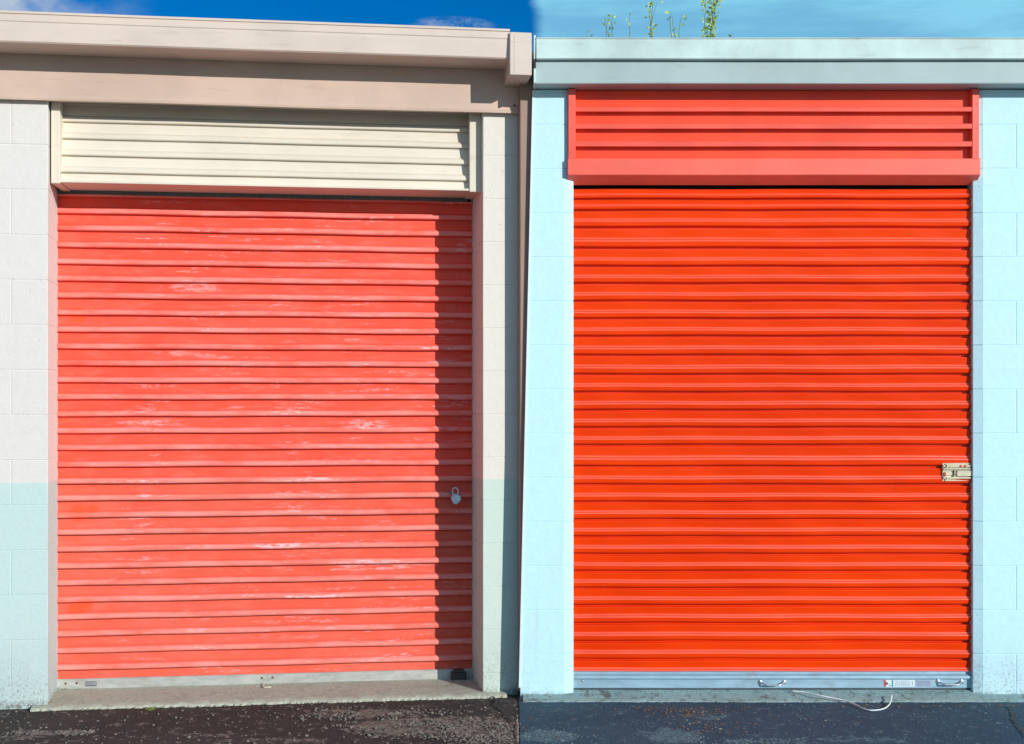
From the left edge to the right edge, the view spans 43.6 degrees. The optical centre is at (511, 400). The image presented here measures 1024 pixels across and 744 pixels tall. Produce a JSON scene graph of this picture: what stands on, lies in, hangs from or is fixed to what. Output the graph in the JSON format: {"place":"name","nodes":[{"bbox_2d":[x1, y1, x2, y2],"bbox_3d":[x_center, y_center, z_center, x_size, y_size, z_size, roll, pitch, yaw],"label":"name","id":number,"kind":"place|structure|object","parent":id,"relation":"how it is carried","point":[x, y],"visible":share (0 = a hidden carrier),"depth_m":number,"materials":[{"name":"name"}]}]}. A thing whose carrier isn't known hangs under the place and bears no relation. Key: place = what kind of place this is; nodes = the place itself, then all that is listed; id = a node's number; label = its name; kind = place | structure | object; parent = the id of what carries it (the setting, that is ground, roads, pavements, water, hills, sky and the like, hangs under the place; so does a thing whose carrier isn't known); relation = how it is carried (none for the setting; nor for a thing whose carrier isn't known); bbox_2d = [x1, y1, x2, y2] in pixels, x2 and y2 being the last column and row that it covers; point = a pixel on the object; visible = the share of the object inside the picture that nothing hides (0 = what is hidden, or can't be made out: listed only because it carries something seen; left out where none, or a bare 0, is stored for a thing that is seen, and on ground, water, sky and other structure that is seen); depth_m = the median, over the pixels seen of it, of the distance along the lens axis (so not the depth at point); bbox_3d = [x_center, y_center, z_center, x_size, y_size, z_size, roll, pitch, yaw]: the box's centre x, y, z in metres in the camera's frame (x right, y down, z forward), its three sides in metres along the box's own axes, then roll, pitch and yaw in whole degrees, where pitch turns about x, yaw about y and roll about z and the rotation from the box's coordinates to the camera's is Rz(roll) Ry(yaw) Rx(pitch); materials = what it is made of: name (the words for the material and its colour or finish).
{"place":"outdoors","nodes":[
{"label":"outdoors","id":0,"kind":"place"},
{"bbox_2d":[0,690,519,743],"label":"asphalt","id":1,"kind":"structure","parent":0,"point":[139,724],"depth_m":5.51,"materials":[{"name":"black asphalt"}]},
{"bbox_2d":[30,678,506,711],"bbox_3d":[-1.114,1.389,6.054,2.150,0.050,0.412,0,0,-7],"label":"threshold","id":2,"kind":"object","parent":1,"relation":"on","point":[251,694],"visible":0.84,"depth_m":5.99,"materials":[{"name":"beige concrete"}]},
{"bbox_2d":[256,683,271,687],"bbox_3d":[-1.181,1.364,6.131,0.083,0.007,0.065,0,0,29],"label":"pull strap","id":3,"kind":"object","parent":2,"relation":"on","point":[263,685],"visible":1,"depth_m":6.11,"materials":[{"name":"beige fabric"}]},
{"bbox_2d":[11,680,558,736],"bbox_3d":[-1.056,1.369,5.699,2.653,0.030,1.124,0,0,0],"label":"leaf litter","id":4,"kind":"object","parent":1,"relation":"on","point":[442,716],"visible":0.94,"depth_m":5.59,"materials":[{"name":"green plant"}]},
{"bbox_2d":[491,696,516,724],"bbox_3d":[-0.044,1.381,5.715,0.037,0.001,0.546,0,0,-11],"label":"pavement crack","id":5,"kind":"object","parent":1,"relation":"on","point":[506,713],"visible":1,"depth_m":5.73,"materials":[{"name":"grey asphalt"}]},
{"bbox_2d":[0,0,1023,51],"label":"sky","id":6,"kind":"structure","parent":0,"point":[541,18],"materials":[{"name":"blue"}]},
{"bbox_2d":[519,691,1023,743],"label":"asphalt apron","id":7,"kind":"object","parent":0,"point":[960,723],"visible":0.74,"depth_m":5.51,"materials":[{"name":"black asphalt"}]},
{"bbox_2d":[500,689,1019,740],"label":"leaf litter","id":8,"kind":"object","parent":7,"relation":"on","point":[534,699],"visible":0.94,"depth_m":5.67,"materials":[{"name":"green plant"}]},
{"bbox_2d":[523,690,1023,702],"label":"threshold","id":9,"kind":"object","parent":7,"relation":"on","point":[863,696],"visible":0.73,"depth_m":5.94,"materials":[{"name":"grey concrete"}]},
{"bbox_2d":[792,690,891,710],"bbox_3d":[1.519,1.364,5.825,0.458,0.040,0.219,0,0,5],"label":"cord","id":10,"kind":"object","parent":7,"relation":"on","point":[846,700],"visible":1,"depth_m":5.86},
{"bbox_2d":[1009,706,1023,733],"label":"pavement crack","id":11,"kind":"object","parent":7,"relation":"on","point":[1013,719],"visible":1,"depth_m":5.55,"materials":[{"name":"grey asphalt"}]},
{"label":"ground","id":12,"kind":"structure","parent":0,"visible":0},
{"bbox_2d":[0,10,533,709],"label":"storage building","id":13,"kind":"structure","parent":12,"relation":"on","point":[262,336],"depth_m":6.11,"materials":[{"name":"beige paint"}]},
{"bbox_2d":[57,194,472,688],"bbox_3d":[-1.180,0.206,6.182,2.026,2.373,0.082,0,0,-7],"label":"roll up door","id":14,"kind":"structure","parent":13,"relation":"in","point":[265,413],"depth_m":6.19,"materials":[{"name":"red metal"}]},
{"bbox_2d":[451,487,460,504],"bbox_3d":[-0.276,0.464,6.272,0.048,0.086,0.026,-8,1,-7],"label":"padlock","id":15,"kind":"object","parent":14,"relation":"hanging from","point":[456,499],"visible":1,"depth_m":6.26,"materials":[{"name":"metal"}]},
{"bbox_2d":[519,35,1023,697],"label":"storage building","id":16,"kind":"structure","parent":12,"relation":"on","point":[775,385],"depth_m":5.99,"materials":[{"name":"teal paint"}]},
{"bbox_2d":[602,13,615,36],"bbox_3d":[0.457,-1.734,6.002,0.071,0.171,0.058,0,0,0],"label":"roof weed","id":17,"kind":"object","parent":16,"relation":"on","point":[607,32],"visible":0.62,"depth_m":6.00,"materials":[{"name":"green plant"}]},
{"bbox_2d":[644,1,662,36],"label":"roof weed","id":18,"kind":"object","parent":16,"relation":"on","point":[652,18],"visible":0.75,"depth_m":6.00,"materials":[{"name":"green plant"}]},
{"bbox_2d":[664,10,686,37],"bbox_3d":[0.767,-1.741,6.014,0.108,0.184,0.061,0,0,0],"label":"roof weed","id":19,"kind":"object","parent":16,"relation":"on","point":[666,12],"visible":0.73,"depth_m":6.00,"materials":[{"name":"green plant"}]},
{"bbox_2d":[700,0,722,37],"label":"roof weed","id":20,"kind":"object","parent":16,"relation":"on","point":[708,19],"visible":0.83,"depth_m":6.00,"materials":[{"name":"green plant"}]},
{"bbox_2d":[573,189,971,689],"bbox_3d":[1.228,0.182,6.002,1.943,2.353,0.072,0,0,0],"label":"roll up door","id":21,"kind":"structure","parent":16,"relation":"in","point":[772,473],"depth_m":6.00,"materials":[{"name":"red metal"}]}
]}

